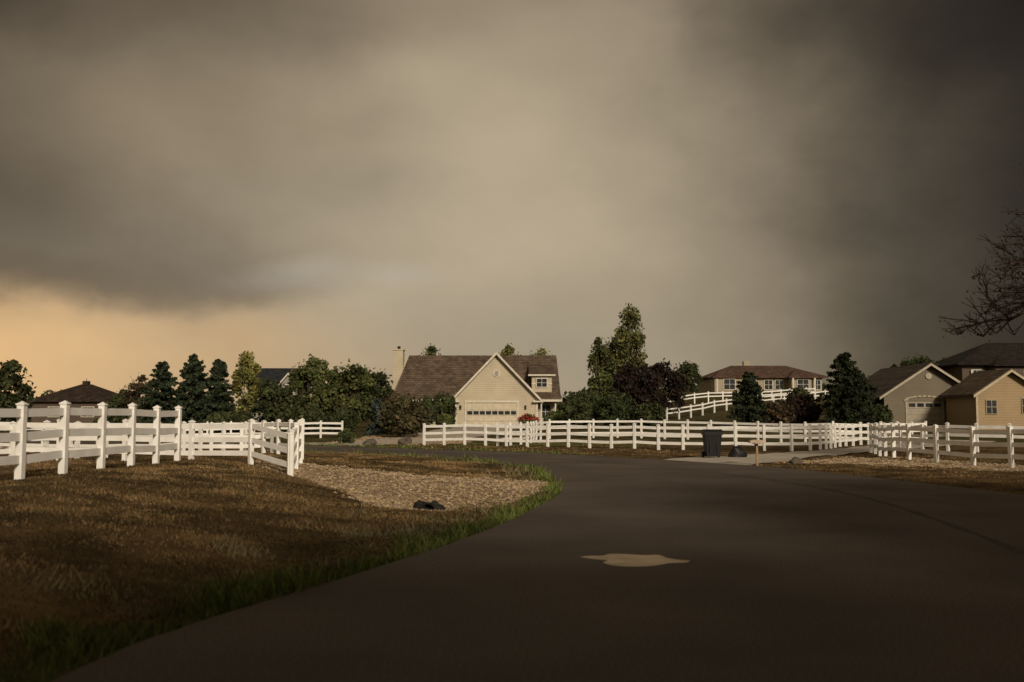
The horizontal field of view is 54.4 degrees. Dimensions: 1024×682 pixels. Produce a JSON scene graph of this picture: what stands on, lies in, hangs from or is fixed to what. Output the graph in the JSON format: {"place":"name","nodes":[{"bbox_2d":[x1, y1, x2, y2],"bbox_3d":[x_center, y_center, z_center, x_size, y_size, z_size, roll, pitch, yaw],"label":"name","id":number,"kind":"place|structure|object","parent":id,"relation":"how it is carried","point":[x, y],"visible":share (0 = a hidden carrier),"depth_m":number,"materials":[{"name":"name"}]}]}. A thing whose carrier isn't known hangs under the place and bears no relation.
{"place":"outdoors","nodes":[
{"label":"outdoors","id":0,"kind":"place"},
{"bbox_2d":[363,439,376,444],"bbox_3d":[-8.201,5.821,57.312,0.735,0.377,0.694,-4,-6,43],"label":"rock","id":1,"kind":"object","parent":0,"point":[368,441],"visible":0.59,"depth_m":57.11,"materials":[{"name":"grey stone"}]},
{"bbox_2d":[306,427,519,445],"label":"driveway","id":2,"kind":"structure","parent":0,"point":[490,429],"depth_m":71.35,"materials":[{"name":"concrete"}]},
{"bbox_2d":[466,404,516,424],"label":"garage door","id":3,"kind":"structure","parent":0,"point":[491,419],"depth_m":95.67,"materials":[{"name":"paint"}]},
{"bbox_2d":[0,440,1023,681],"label":"road","id":4,"kind":"structure","parent":0,"point":[772,580],"depth_m":8.58,"materials":[{"name":"grey asphalt"}]},
{"bbox_2d":[583,554,688,565],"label":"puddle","id":5,"kind":"object","parent":4,"relation":"on","point":[630,560],"visible":1,"depth_m":10.92,"materials":[{"name":"grey liquid"}]},
{"bbox_2d":[321,449,1023,554],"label":"road seam","id":6,"kind":"object","parent":4,"relation":"on","point":[985,537],"visible":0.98,"depth_m":16.02,"materials":[{"name":"grey concrete"}]},
{"bbox_2d":[0,392,1023,681],"bbox_3d":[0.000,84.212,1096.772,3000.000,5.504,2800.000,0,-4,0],"label":"ground","id":7,"kind":"structure","parent":0,"point":[720,414],"depth_m":13.46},
{"bbox_2d":[0,359,36,432],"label":"deciduous tree","id":8,"kind":"object","parent":7,"relation":"on","point":[11,383],"visible":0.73,"depth_m":69.59,"materials":[{"name":"green plant"}]},
{"bbox_2d":[31,402,123,422],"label":"walls","id":9,"kind":"structure","parent":7,"relation":"on","point":[72,418],"depth_m":119.67,"materials":[{"name":"brown"}]},
{"bbox_2d":[47,407,94,416],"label":"windows","id":10,"kind":"structure","parent":9,"relation":"attached to","point":[81,415],"depth_m":119.57,"materials":[{"name":"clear glass"}]},
{"bbox_2d":[26,378,117,401],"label":"roof","id":11,"kind":"structure","parent":9,"relation":"on","point":[86,391],"depth_m":120.64,"materials":[{"name":"brown"}]},
{"bbox_2d":[0,400,182,479],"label":"white fence","id":12,"kind":"object","parent":7,"relation":"on","point":[20,437],"visible":0.95,"depth_m":18.74,"materials":[{"name":"plastic"}]},
{"bbox_2d":[93,415,139,422],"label":"bush","id":13,"kind":"object","parent":7,"relation":"on","point":[115,418],"visible":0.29,"depth_m":75.88,"materials":[{"name":"green plant"}]},
{"bbox_2d":[106,388,137,408],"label":"deciduous tree","id":14,"kind":"object","parent":7,"relation":"on","point":[116,402],"visible":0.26,"depth_m":103.31,"materials":[{"name":"green plant"}]},
{"bbox_2d":[0,420,273,458],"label":"white fence","id":15,"kind":"object","parent":7,"relation":"on","point":[10,451],"visible":0.37,"depth_m":34.98,"materials":[{"name":"plastic"}]},
{"bbox_2d":[122,372,152,419],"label":"deciduous tree","id":16,"kind":"object","parent":7,"relation":"on","point":[130,397],"visible":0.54,"depth_m":99.52,"materials":[{"name":"green plant"}]},
{"bbox_2d":[0,419,294,475],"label":"white fence","id":17,"kind":"object","parent":7,"relation":"on","point":[250,439],"visible":0.7,"depth_m":28.36,"materials":[{"name":"plastic"}]},
{"bbox_2d":[0,418,304,475],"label":"white fence","id":18,"kind":"object","parent":7,"relation":"on","point":[298,426],"visible":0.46,"depth_m":35.74,"materials":[{"name":"plastic"}]},
{"bbox_2d":[136,361,187,423],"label":"spruce tree","id":19,"kind":"object","parent":7,"relation":"on","point":[163,382],"visible":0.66,"depth_m":79.48,"materials":[{"name":"green plant"}]},
{"bbox_2d":[167,353,210,431],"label":"spruce tree","id":20,"kind":"object","parent":7,"relation":"on","point":[193,384],"visible":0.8,"depth_m":79.52,"materials":[{"name":"green plant"}]},
{"bbox_2d":[197,359,235,431],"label":"spruce tree","id":21,"kind":"object","parent":7,"relation":"on","point":[220,398],"visible":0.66,"depth_m":79.60,"materials":[{"name":"green plant"}]},
{"bbox_2d":[203,410,255,432],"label":"bush","id":22,"kind":"object","parent":7,"relation":"on","point":[242,416],"visible":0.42,"depth_m":74.70,"materials":[{"name":"green plant"}]},
{"bbox_2d":[230,351,261,414],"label":"poplar tree","id":23,"kind":"object","parent":7,"relation":"on","point":[245,372],"visible":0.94,"depth_m":83.53,"materials":[{"name":"green plant"}]},
{"bbox_2d":[248,377,279,422],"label":"deciduous tree","id":24,"kind":"object","parent":7,"relation":"on","point":[262,386],"visible":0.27,"depth_m":83.33,"materials":[{"name":"green plant"}]},
{"bbox_2d":[186,420,343,437],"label":"white fence","id":25,"kind":"object","parent":7,"relation":"on","point":[320,427],"visible":0.39,"depth_m":69.37,"materials":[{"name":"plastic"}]},
{"bbox_2d":[251,375,301,422],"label":"walls","id":26,"kind":"structure","parent":7,"relation":"on","point":[285,380],"depth_m":128.51,"materials":[{"name":"grey"}]},
{"bbox_2d":[243,368,311,386],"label":"roof","id":27,"kind":"structure","parent":26,"relation":"on","point":[278,374],"depth_m":132.32,"materials":[{"name":"stone"}]},
{"bbox_2d":[259,380,295,426],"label":"deciduous tree","id":28,"kind":"object","parent":7,"relation":"on","point":[283,397],"visible":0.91,"depth_m":81.22,"materials":[{"name":"green plant"}]},
{"bbox_2d":[275,403,326,431],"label":"bush","id":29,"kind":"object","parent":7,"relation":"on","point":[312,413],"visible":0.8,"depth_m":74.91,"materials":[{"name":"green plant"}]},
{"bbox_2d":[287,354,336,412],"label":"deciduous tree","id":30,"kind":"object","parent":7,"relation":"on","point":[315,372],"visible":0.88,"depth_m":84.15,"materials":[{"name":"green plant"}]},
{"bbox_2d":[324,365,353,413],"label":"deciduous tree","id":31,"kind":"object","parent":7,"relation":"on","point":[335,369],"visible":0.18,"depth_m":86.50,"materials":[{"name":"green plant"}]},
{"bbox_2d":[322,406,359,431],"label":"bush","id":32,"kind":"object","parent":7,"relation":"on","point":[346,415],"visible":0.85,"depth_m":76.02,"materials":[{"name":"green plant"}]},
{"bbox_2d":[337,431,355,442],"bbox_3d":[-9.912,5.822,59.734,1.179,0.876,1.133,0,-4,0],"label":"bush","id":33,"kind":"object","parent":7,"relation":"on","point":[346,437],"visible":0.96,"depth_m":59.46,"materials":[{"name":"green plant"}]},
{"bbox_2d":[336,429,356,437],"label":"bush","id":34,"kind":"object","parent":7,"relation":"on","point":[353,432],"visible":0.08,"depth_m":65.68,"materials":[{"name":"green plant"}]},
{"bbox_2d":[326,358,376,420],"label":"deciduous tree","id":35,"kind":"object","parent":7,"relation":"on","point":[354,377],"visible":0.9,"depth_m":85.11,"materials":[{"name":"green plant"}]},
{"bbox_2d":[364,398,387,434],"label":"blue spruce tree","id":36,"kind":"object","parent":7,"relation":"on","point":[376,428],"visible":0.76,"depth_m":74.62,"materials":[{"name":"green plant"}]},
{"bbox_2d":[356,367,397,423],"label":"deciduous tree","id":37,"kind":"object","parent":7,"relation":"on","point":[382,392],"visible":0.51,"depth_m":87.33,"materials":[{"name":"green plant"}]},
{"bbox_2d":[381,391,397,408],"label":"bush","id":38,"kind":"object","parent":7,"relation":"on","point":[388,398],"visible":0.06,"depth_m":83.36,"materials":[{"name":"green plant"}]},
{"bbox_2d":[393,346,404,390],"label":"chimney","id":39,"kind":"object","parent":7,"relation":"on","point":[398,358],"visible":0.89,"depth_m":103.58,"materials":[{"name":"beige"}]},
{"bbox_2d":[377,393,431,437],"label":"bush","id":40,"kind":"object","parent":7,"relation":"on","point":[402,414],"visible":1,"depth_m":69.02,"materials":[{"name":"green plant"}]},
{"bbox_2d":[398,437,411,444],"bbox_3d":[-6.200,5.773,57.687,0.753,0.474,0.712,-4,-6,39],"label":"rock","id":41,"kind":"object","parent":7,"relation":"on","point":[405,440],"visible":1,"depth_m":57.52,"materials":[{"name":"grey stone"}]},
{"bbox_2d":[418,395,437,426],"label":"bush","id":42,"kind":"object","parent":7,"relation":"on","point":[429,401],"visible":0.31,"depth_m":86.41,"materials":[{"name":"green plant"}]},
{"bbox_2d":[413,500,445,509],"bbox_3d":[-1.468,3.110,18.441,0.792,0.352,0.644,0,-4,0],"label":"culvert pipe","id":43,"kind":"object","parent":7,"relation":"on","point":[424,505],"visible":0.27,"depth_m":18.26,"materials":[{"name":"black plastic"}]},
{"bbox_2d":[26,379,834,421],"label":"distant trees","id":44,"kind":"object","parent":7,"relation":"on","point":[560,406],"visible":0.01,"depth_m":212.26,"materials":[{"name":"green plant"}]},
{"bbox_2d":[421,343,440,354],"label":"deciduous tree","id":45,"kind":"object","parent":7,"relation":"on","point":[430,350],"visible":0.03,"depth_m":128.11,"materials":[{"name":"green plant"}]},
{"bbox_2d":[433,392,456,423],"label":"bush","id":46,"kind":"object","parent":7,"relation":"on","point":[445,404],"visible":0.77,"depth_m":90.22,"materials":[{"name":"green plant"}]},
{"bbox_2d":[435,413,455,428],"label":"bush","id":47,"kind":"object","parent":7,"relation":"on","point":[447,419],"visible":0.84,"depth_m":83.30,"materials":[{"name":"green plant"}]},
{"bbox_2d":[403,355,554,425],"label":"walls","id":48,"kind":"structure","parent":7,"relation":"on","point":[486,384],"depth_m":95.93,"materials":[{"name":"beige"}]},
{"bbox_2d":[394,355,560,398],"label":"roof","id":49,"kind":"structure","parent":48,"relation":"on","point":[431,376],"depth_m":103.06,"materials":[{"name":"brown"}]},
{"bbox_2d":[413,352,561,425],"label":"trim","id":50,"kind":"structure","parent":48,"relation":"attached to","point":[514,372],"depth_m":95.64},
{"bbox_2d":[467,378,550,418],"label":"windows","id":51,"kind":"structure","parent":48,"relation":"attached to","point":[542,383],"depth_m":99.64,"materials":[{"name":"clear glass"}]},
{"bbox_2d":[498,343,520,354],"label":"deciduous tree","id":52,"kind":"object","parent":7,"relation":"on","point":[509,350],"visible":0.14,"depth_m":128.20,"materials":[{"name":"green plant"}]},
{"bbox_2d":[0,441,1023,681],"bbox_3d":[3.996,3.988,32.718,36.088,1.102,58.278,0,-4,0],"label":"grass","id":53,"kind":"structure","parent":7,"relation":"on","point":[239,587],"depth_m":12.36,"materials":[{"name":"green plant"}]},
{"bbox_2d":[517,413,539,429],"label":"flowering shrub","id":54,"kind":"object","parent":7,"relation":"on","point":[525,418],"visible":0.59,"depth_m":78.53,"materials":[{"name":"red plant"}]},
{"bbox_2d":[530,345,550,354],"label":"deciduous tree","id":55,"kind":"object","parent":7,"relation":"on","point":[544,352],"visible":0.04,"depth_m":125.94,"materials":[{"name":"green plant"}]},
{"bbox_2d":[538,400,559,424],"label":"porch","id":56,"kind":"object","parent":7,"relation":"on","point":[555,401],"visible":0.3,"depth_m":97.94,"materials":[{"name":"white wood"}]},
{"bbox_2d":[543,409,568,425],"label":"bush","id":57,"kind":"object","parent":7,"relation":"on","point":[556,415],"visible":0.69,"depth_m":85.04,"materials":[{"name":"green plant"}]},
{"bbox_2d":[562,396,597,428],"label":"bush","id":58,"kind":"object","parent":7,"relation":"on","point":[585,411],"visible":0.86,"depth_m":80.94,"materials":[{"name":"green plant"}]},
{"bbox_2d":[579,389,600,425],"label":"bush","id":59,"kind":"object","parent":7,"relation":"on","point":[588,396],"visible":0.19,"depth_m":83.55,"materials":[{"name":"green plant"}]},
{"bbox_2d":[586,337,616,418],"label":"poplar tree","id":60,"kind":"object","parent":7,"relation":"on","point":[598,358],"visible":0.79,"depth_m":99.72,"materials":[{"name":"green plant"}]},
{"bbox_2d":[596,336,623,401],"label":"poplar tree","id":61,"kind":"object","parent":7,"relation":"on","point":[611,346],"visible":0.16,"depth_m":101.73,"materials":[{"name":"green plant"}]},
{"bbox_2d":[595,389,637,425],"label":"bush","id":62,"kind":"object","parent":7,"relation":"on","point":[621,409],"visible":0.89,"depth_m":78.96,"materials":[{"name":"green plant"}]},
{"bbox_2d":[611,303,647,374],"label":"poplar tree","id":63,"kind":"object","parent":7,"relation":"on","point":[623,339],"visible":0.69,"depth_m":99.69,"materials":[{"name":"green plant"}]},
{"bbox_2d":[609,360,667,416],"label":"plum tree","id":64,"kind":"object","parent":7,"relation":"on","point":[633,381],"visible":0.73,"depth_m":86.79,"materials":[{"name":"purple plant"}]},
{"bbox_2d":[255,434,1023,511],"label":"gravel","id":65,"kind":"structure","parent":7,"relation":"on","point":[518,487],"depth_m":24.61,"materials":[{"name":"beige gravel"}]},
{"bbox_2d":[633,400,665,429],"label":"bush","id":66,"kind":"object","parent":7,"relation":"on","point":[650,412],"visible":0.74,"depth_m":77.27,"materials":[{"name":"green plant"}]},
{"bbox_2d":[423,422,897,450],"bbox_3d":[10.561,5.106,53.116,29.638,1.579,12.688,1,-4,-10],"label":"white fence","id":67,"kind":"object","parent":7,"relation":"on","point":[683,435],"visible":0.85,"depth_m":51.21,"materials":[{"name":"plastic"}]},
{"bbox_2d":[645,358,686,419],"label":"plum tree","id":68,"kind":"object","parent":7,"relation":"on","point":[674,380],"visible":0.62,"depth_m":89.21,"materials":[{"name":"purple plant"}]},
{"bbox_2d":[676,360,702,394],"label":"deciduous tree","id":69,"kind":"object","parent":7,"relation":"on","point":[689,371],"visible":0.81,"depth_m":114.36,"materials":[{"name":"green plant"}]},
{"bbox_2d":[496,418,926,445],"bbox_3d":[12.853,5.752,62.630,27.505,1.751,13.975,0,-4,0],"label":"white fence","id":70,"kind":"object","parent":7,"relation":"on","point":[664,422],"visible":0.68,"depth_m":63.83,"materials":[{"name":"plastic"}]},
{"bbox_2d":[668,387,814,403],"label":"white fence","id":71,"kind":"object","parent":7,"relation":"on","point":[722,392],"visible":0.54,"depth_m":105.03,"materials":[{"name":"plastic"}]},
{"bbox_2d":[721,371,773,426],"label":"spruce tree","id":72,"kind":"object","parent":7,"relation":"on","point":[749,403],"visible":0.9,"depth_m":79.47,"materials":[{"name":"green plant"}]},
{"bbox_2d":[666,390,828,420],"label":"white fence","id":73,"kind":"object","parent":7,"relation":"on","point":[726,403],"visible":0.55,"depth_m":93.66,"materials":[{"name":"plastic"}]},
{"bbox_2d":[748,438,764,465],"bbox_3d":[8.059,3.658,32.765,0.498,0.900,0.500,0,-4,0],"label":"mailbox","id":74,"kind":"object","parent":7,"relation":"on","point":[755,442],"visible":0.98,"depth_m":32.65,"materials":[{"name":"brown wood"}]},
{"bbox_2d":[699,378,821,391],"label":"walls","id":75,"kind":"structure","parent":7,"relation":"on","point":[707,385],"depth_m":130.38,"materials":[{"name":"beige paint"}]},
{"bbox_2d":[702,366,828,379],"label":"roof","id":76,"kind":"structure","parent":75,"relation":"on","point":[784,372],"depth_m":131.25,"materials":[{"name":"red"}]},
{"bbox_2d":[742,361,749,365],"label":"chimney","id":77,"kind":"object","parent":76,"relation":"on","point":[745,363],"visible":0.64,"depth_m":135.78,"materials":[{"name":"beige"}]},
{"bbox_2d":[716,378,820,391],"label":"windows","id":78,"kind":"structure","parent":75,"relation":"attached to","point":[729,383],"depth_m":128.56,"materials":[{"name":"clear glass"}]},
{"bbox_2d":[765,399,794,426],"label":"bush","id":79,"kind":"object","parent":7,"relation":"on","point":[777,410],"visible":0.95,"depth_m":78.25,"materials":[{"name":"brown plant"}]},
{"bbox_2d":[789,457,801,462],"bbox_3d":[9.747,4.088,34.188,0.438,0.221,0.354,0,-4,0],"label":"rock","id":80,"kind":"object","parent":7,"relation":"on","point":[795,460],"visible":0.95,"depth_m":34.07,"materials":[{"name":"grey stone"}]},
{"bbox_2d":[785,385,813,408],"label":"bush","id":81,"kind":"object","parent":7,"relation":"on","point":[797,390],"visible":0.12,"depth_m":83.61,"materials":[{"name":"green plant"}]},
{"bbox_2d":[783,393,823,423],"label":"bush","id":82,"kind":"object","parent":7,"relation":"on","point":[810,412],"visible":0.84,"depth_m":78.94,"materials":[{"name":"purple plant"}]},
{"bbox_2d":[818,352,876,432],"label":"spruce tree","id":83,"kind":"object","parent":7,"relation":"on","point":[854,408],"visible":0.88,"depth_m":75.42,"materials":[{"name":"green plant"}]},
{"bbox_2d":[837,373,880,423],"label":"deciduous tree","id":84,"kind":"object","parent":7,"relation":"on","point":[872,390],"visible":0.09,"depth_m":79.03,"materials":[{"name":"green plant"}]},
{"bbox_2d":[873,404,893,422],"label":"bush","id":85,"kind":"object","parent":7,"relation":"on","point":[883,413],"visible":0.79,"depth_m":79.19,"materials":[{"name":"green plant"}]},
{"bbox_2d":[867,362,960,423],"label":"gabled garage","id":86,"kind":"structure","parent":7,"relation":"on","point":[909,393],"depth_m":81.90,"materials":[{"name":"grey"}]},
{"bbox_2d":[907,402,942,423],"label":"garage door","id":87,"kind":"structure","parent":86,"relation":"in","point":[933,415],"depth_m":81.72,"materials":[{"name":"white metal"}]},
{"bbox_2d":[909,403,940,406],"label":"door windows","id":88,"kind":"structure","parent":86,"relation":"in","point":[910,404],"depth_m":81.76,"materials":[{"name":"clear glass"}]},
{"bbox_2d":[899,353,938,366],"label":"deciduous tree","id":89,"kind":"object","parent":7,"relation":"on","point":[921,359],"visible":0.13,"depth_m":115.55,"materials":[{"name":"green plant"}]},
{"bbox_2d":[869,423,1023,467],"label":"white fence","id":90,"kind":"object","parent":7,"relation":"on","point":[1010,444],"visible":0.96,"depth_m":34.21,"materials":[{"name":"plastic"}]},
{"bbox_2d":[878,422,1023,451],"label":"white fence","id":91,"kind":"object","parent":7,"relation":"on","point":[923,435],"visible":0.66,"depth_m":46.28,"materials":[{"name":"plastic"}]},
{"bbox_2d":[938,163,1023,341],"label":"bare tree","id":92,"kind":"object","parent":7,"relation":"on","point":[1015,263],"visible":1,"depth_m":33.78,"materials":[{"name":"brown plant"}]},
{"bbox_2d":[939,365,1023,380],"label":"walls","id":93,"kind":"structure","parent":7,"relation":"on","point":[960,372],"depth_m":110.61,"materials":[{"name":"wood"}]},
{"bbox_2d":[935,343,1023,366],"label":"roof","id":94,"kind":"structure","parent":93,"relation":"on","point":[997,354],"depth_m":112.19,"materials":[{"name":"black"}]},
{"bbox_2d":[971,369,1023,372],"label":"windows","id":95,"kind":"structure","parent":93,"relation":"attached to","point":[975,370],"depth_m":110.48,"materials":[{"name":"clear glass"}]},
{"bbox_2d":[946,373,1023,429],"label":"walls","id":96,"kind":"structure","parent":7,"relation":"on","point":[1006,392],"depth_m":75.92,"materials":[{"name":"beige"}]},
{"bbox_2d":[938,368,1023,397],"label":"roof","id":97,"kind":"structure","parent":96,"relation":"on","point":[972,384],"depth_m":78.11,"materials":[{"name":"brown"}]},
{"bbox_2d":[974,369,1023,429],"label":"trim","id":98,"kind":"structure","parent":96,"relation":"attached to","point":[991,384],"depth_m":75.46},
{"bbox_2d":[985,398,1023,413],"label":"windows","id":99,"kind":"structure","parent":96,"relation":"attached to","point":[991,406],"depth_m":75.74,"materials":[{"name":"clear glass"}]},
{"bbox_2d":[0,0,1023,407],"label":"sky","id":100,"kind":"structure","parent":0,"point":[799,184],"materials":[{"name":"grey"}]},
{"bbox_2d":[665,440,994,464],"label":"driveway","id":101,"kind":"structure","parent":0,"point":[749,459],"depth_m":39.80,"materials":[{"name":"concrete"}]},
{"bbox_2d":[701,429,722,456],"bbox_3d":[7.600,3.896,37.852,0.700,1.077,0.880,0,-4,0],"label":"wheelie bin","id":102,"kind":"object","parent":101,"relation":"on","point":[712,438],"visible":1,"depth_m":37.50,"materials":[{"name":"black plastic"}]},
{"bbox_2d":[728,446,747,456],"bbox_3d":[8.756,4.300,38.674,0.742,0.457,0.638,0,-4,0],"label":"trash bag","id":103,"kind":"object","parent":101,"relation":"on","point":[737,451],"visible":0.79,"depth_m":38.47,"materials":[{"name":"black plastic"}]}
]}

